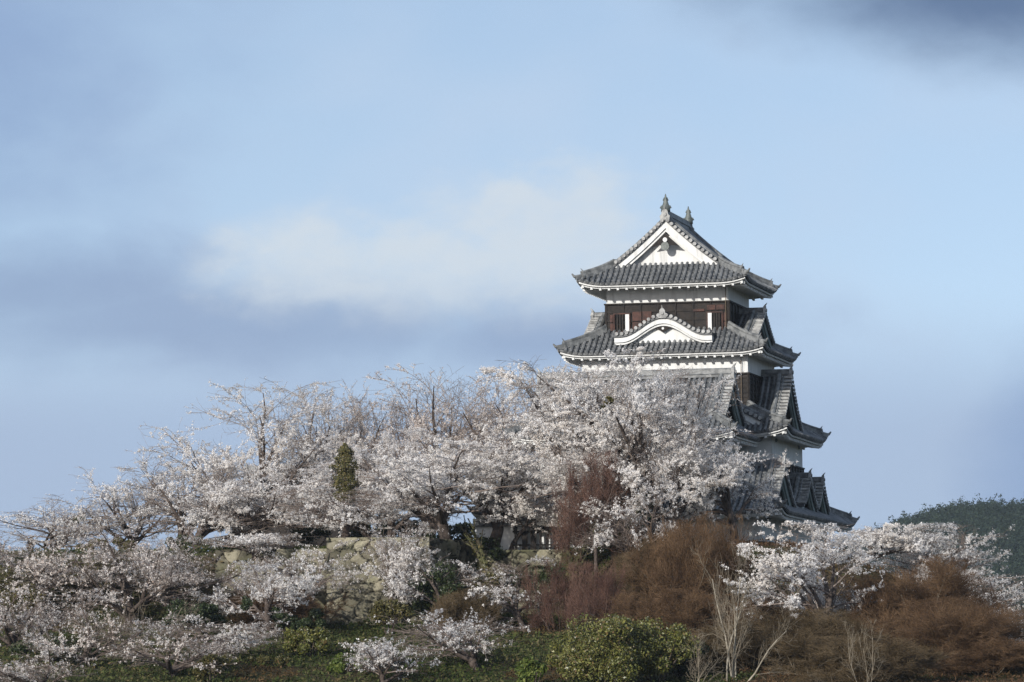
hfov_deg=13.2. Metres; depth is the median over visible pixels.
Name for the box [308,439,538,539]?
cherry tree
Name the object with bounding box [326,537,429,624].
stone wall
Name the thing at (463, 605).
leafless shrub
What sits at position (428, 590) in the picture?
evergreen bush
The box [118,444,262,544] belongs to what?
cherry tree
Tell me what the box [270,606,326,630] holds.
evergreen bush
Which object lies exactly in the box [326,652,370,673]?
evergreen bush
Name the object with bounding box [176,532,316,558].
cherry tree
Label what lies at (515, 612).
cherry tree
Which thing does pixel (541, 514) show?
cherry tree
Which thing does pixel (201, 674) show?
evergreen bush
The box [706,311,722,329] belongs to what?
window
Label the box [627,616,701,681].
evergreen bush
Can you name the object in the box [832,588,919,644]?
leafless shrub
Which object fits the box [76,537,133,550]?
evergreen bush
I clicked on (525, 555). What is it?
stone wall
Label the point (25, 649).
evergreen bush
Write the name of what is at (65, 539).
cherry tree
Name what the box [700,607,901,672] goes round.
leafless shrub
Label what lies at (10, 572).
cherry tree
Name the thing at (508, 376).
cherry tree
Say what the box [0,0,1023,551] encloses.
sky
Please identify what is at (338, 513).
cherry tree
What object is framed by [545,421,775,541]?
cherry tree
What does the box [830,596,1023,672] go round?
leafless shrub
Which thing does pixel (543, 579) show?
hedge
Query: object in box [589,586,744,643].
leafless shrub
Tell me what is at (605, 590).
leafless shrub
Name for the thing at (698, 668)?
leafless tree
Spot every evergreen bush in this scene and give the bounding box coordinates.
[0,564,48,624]
[8,636,98,662]
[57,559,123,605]
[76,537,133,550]
[158,598,225,642]
[165,534,222,550]
[192,654,230,681]
[247,655,289,666]
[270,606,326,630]
[281,626,332,655]
[291,522,330,548]
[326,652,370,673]
[350,524,373,536]
[350,641,397,668]
[367,598,413,635]
[372,514,430,536]
[406,560,467,623]
[421,521,472,540]
[457,569,514,614]
[472,534,530,602]
[514,656,548,681]
[545,637,603,681]
[558,612,652,681]
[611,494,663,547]
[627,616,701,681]
[667,637,708,678]
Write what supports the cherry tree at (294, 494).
on the ground at (160, 611)
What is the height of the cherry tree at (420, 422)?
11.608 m
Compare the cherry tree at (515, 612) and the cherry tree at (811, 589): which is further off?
the cherry tree at (515, 612)
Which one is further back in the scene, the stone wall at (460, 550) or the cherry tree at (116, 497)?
the cherry tree at (116, 497)
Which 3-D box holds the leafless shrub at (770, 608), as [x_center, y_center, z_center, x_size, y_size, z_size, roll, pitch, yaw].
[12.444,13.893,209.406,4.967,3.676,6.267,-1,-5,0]
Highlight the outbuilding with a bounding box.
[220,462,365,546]
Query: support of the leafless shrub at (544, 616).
on the ground at (160, 611)
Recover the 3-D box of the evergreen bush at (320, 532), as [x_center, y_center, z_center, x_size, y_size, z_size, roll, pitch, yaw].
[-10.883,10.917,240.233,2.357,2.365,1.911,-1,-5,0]
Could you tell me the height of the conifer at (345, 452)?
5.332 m
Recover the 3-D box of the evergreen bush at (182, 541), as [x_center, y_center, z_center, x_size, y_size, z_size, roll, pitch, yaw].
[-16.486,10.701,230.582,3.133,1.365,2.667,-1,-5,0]
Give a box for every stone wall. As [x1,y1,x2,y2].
[215,549,326,617]
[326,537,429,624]
[423,538,473,598]
[471,550,563,615]
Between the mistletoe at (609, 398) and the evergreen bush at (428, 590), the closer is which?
the evergreen bush at (428, 590)
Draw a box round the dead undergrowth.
[0,537,1023,681]
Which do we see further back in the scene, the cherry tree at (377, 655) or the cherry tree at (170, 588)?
the cherry tree at (170, 588)
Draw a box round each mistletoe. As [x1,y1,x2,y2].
[240,595,254,610]
[600,396,613,408]
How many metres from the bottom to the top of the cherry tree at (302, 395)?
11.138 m
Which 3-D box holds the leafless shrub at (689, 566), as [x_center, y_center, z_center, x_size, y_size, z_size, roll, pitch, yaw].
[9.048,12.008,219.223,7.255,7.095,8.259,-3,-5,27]
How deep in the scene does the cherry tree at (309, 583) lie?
222.80 m
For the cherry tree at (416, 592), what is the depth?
220.55 m
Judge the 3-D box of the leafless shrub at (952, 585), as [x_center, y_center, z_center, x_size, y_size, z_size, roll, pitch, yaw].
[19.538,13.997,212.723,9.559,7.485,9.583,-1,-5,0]
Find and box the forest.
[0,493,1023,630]
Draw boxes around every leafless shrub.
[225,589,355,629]
[424,588,503,632]
[516,558,601,632]
[558,561,636,636]
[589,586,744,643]
[590,536,715,598]
[613,511,762,627]
[670,618,822,672]
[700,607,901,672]
[724,597,815,637]
[756,635,953,681]
[829,554,1010,636]
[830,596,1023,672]
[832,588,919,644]
[916,635,1023,676]
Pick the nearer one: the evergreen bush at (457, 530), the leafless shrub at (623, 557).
the leafless shrub at (623, 557)
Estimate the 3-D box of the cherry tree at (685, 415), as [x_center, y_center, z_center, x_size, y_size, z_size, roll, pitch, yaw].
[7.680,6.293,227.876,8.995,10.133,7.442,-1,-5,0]
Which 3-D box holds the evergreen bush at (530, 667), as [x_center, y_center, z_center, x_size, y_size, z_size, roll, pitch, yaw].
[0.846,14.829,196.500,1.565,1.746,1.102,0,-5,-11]
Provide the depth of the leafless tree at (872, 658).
196.13 m
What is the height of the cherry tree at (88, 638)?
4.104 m
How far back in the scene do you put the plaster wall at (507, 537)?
232.52 m
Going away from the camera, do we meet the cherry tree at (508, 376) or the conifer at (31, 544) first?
the cherry tree at (508, 376)
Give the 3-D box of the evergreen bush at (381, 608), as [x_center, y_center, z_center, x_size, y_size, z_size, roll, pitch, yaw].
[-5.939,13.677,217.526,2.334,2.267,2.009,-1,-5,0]
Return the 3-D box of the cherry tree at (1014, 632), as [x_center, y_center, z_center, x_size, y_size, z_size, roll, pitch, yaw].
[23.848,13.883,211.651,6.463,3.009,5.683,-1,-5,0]
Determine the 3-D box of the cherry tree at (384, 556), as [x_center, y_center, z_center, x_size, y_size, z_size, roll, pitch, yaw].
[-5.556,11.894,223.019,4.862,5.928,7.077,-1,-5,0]
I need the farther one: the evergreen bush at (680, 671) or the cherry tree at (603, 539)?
the cherry tree at (603, 539)
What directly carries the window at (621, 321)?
in the castle tower
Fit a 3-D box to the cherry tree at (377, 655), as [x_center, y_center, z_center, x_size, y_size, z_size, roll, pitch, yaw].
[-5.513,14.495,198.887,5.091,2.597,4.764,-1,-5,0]
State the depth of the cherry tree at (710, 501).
226.93 m
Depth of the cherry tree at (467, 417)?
241.88 m
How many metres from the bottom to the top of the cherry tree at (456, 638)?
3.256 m
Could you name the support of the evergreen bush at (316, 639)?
on the ground at (160, 611)
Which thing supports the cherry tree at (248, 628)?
on the ground at (160, 611)
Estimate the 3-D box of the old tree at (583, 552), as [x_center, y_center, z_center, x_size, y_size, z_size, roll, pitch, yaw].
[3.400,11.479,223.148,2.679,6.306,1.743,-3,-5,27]
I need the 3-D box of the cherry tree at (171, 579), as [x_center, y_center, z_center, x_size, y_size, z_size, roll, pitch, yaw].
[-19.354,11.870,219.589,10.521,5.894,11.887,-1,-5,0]
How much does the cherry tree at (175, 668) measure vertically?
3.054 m
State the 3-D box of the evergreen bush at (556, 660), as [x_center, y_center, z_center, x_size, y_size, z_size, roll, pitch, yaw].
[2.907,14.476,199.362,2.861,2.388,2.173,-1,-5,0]
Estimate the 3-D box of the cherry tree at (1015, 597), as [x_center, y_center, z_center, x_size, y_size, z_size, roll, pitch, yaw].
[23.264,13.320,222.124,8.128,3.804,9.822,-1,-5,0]
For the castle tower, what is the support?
on the ground at (160, 611)
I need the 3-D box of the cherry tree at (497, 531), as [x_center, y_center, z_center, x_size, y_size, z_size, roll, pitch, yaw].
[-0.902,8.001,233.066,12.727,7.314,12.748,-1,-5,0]
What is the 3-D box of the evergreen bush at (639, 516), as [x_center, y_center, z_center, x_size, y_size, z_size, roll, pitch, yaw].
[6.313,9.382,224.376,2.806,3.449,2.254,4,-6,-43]
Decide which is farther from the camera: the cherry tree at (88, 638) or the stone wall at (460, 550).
the stone wall at (460, 550)
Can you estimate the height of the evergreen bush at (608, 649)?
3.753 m
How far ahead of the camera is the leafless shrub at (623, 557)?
219.34 m
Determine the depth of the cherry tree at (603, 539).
220.85 m
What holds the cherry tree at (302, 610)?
on the ground at (160, 611)
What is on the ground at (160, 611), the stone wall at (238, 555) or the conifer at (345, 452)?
the stone wall at (238, 555)
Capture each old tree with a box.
[459,515,491,581]
[551,506,600,597]
[603,492,649,569]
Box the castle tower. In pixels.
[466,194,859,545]
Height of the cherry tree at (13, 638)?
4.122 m
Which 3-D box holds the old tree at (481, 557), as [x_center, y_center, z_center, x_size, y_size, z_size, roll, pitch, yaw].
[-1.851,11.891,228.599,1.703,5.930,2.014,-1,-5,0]
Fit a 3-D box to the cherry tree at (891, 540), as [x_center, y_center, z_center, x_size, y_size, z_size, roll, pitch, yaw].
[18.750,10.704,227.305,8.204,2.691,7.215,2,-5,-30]
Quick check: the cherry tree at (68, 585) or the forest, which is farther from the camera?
the forest
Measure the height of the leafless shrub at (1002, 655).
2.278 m
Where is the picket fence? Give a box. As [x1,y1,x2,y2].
[513,524,587,549]
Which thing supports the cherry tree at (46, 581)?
on the ground at (160, 611)
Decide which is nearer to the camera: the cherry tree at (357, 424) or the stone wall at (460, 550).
the stone wall at (460, 550)
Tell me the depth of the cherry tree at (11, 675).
195.94 m
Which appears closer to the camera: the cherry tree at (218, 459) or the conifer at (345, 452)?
the conifer at (345, 452)
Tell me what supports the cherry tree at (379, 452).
on the ground at (160, 611)
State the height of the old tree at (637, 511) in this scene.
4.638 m
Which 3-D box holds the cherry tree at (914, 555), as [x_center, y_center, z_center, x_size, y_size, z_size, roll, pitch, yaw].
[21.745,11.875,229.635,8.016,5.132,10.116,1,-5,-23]
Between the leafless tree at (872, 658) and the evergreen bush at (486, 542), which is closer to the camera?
the leafless tree at (872, 658)
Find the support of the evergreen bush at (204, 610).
on the ground at (160, 611)
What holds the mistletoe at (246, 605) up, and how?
attached to the cherry tree at (280, 591)
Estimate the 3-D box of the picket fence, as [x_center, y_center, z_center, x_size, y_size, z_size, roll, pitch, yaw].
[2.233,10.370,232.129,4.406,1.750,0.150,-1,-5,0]
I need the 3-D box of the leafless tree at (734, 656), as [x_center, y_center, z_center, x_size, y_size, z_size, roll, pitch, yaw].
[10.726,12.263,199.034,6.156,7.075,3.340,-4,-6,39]
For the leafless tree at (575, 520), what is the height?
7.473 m
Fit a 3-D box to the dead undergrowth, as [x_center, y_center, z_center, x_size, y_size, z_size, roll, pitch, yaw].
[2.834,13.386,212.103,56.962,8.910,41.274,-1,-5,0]
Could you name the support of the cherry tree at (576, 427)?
on the ground at (160, 611)
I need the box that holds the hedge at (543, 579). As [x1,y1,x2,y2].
[509,561,568,612]
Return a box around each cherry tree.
[0,494,160,551]
[0,529,136,603]
[0,577,106,647]
[0,588,182,668]
[0,635,127,681]
[23,520,222,625]
[57,466,200,548]
[99,619,252,677]
[100,526,275,606]
[116,377,369,513]
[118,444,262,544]
[127,474,299,548]
[146,610,288,652]
[167,559,308,636]
[169,462,361,549]
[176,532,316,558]
[207,539,370,603]
[233,379,409,548]
[264,489,434,536]
[301,391,451,537]
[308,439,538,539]
[320,429,463,536]
[334,363,525,535]
[339,636,445,681]
[356,520,448,625]
[372,546,507,625]
[374,608,538,669]
[375,423,587,549]
[426,369,557,491]
[463,555,563,631]
[466,346,713,542]
[471,475,622,549]
[476,359,658,551]
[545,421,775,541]
[571,458,701,582]
[575,368,745,504]
[660,438,797,545]
[719,520,890,623]
[796,522,956,568]
[858,522,1023,585]
[915,569,1023,616]
[991,610,1023,643]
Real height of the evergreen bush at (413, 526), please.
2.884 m
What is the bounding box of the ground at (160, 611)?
[0,533,1023,681]
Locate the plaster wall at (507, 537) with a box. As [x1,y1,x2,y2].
[473,517,614,549]
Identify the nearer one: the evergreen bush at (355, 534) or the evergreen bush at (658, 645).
the evergreen bush at (658, 645)
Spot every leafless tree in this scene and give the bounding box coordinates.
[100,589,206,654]
[547,448,646,585]
[678,629,732,681]
[688,539,803,681]
[805,617,885,681]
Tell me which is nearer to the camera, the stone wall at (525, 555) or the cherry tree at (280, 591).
the cherry tree at (280, 591)
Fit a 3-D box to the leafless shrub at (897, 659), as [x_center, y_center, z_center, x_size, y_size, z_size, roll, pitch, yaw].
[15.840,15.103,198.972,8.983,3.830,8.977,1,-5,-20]
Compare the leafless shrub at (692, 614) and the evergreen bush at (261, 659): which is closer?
the evergreen bush at (261, 659)
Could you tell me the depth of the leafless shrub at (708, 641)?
201.85 m
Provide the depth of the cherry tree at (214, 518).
234.35 m
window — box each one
[613,313,630,331]
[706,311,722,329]
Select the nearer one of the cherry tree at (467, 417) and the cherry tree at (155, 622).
the cherry tree at (155, 622)
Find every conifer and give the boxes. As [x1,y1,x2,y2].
[26,537,33,551]
[328,442,363,537]
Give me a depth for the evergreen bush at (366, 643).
203.51 m
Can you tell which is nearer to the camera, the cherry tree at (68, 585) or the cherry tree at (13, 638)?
the cherry tree at (13, 638)
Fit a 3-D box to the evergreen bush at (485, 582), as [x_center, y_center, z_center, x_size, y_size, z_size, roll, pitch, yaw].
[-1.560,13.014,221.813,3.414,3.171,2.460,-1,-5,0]

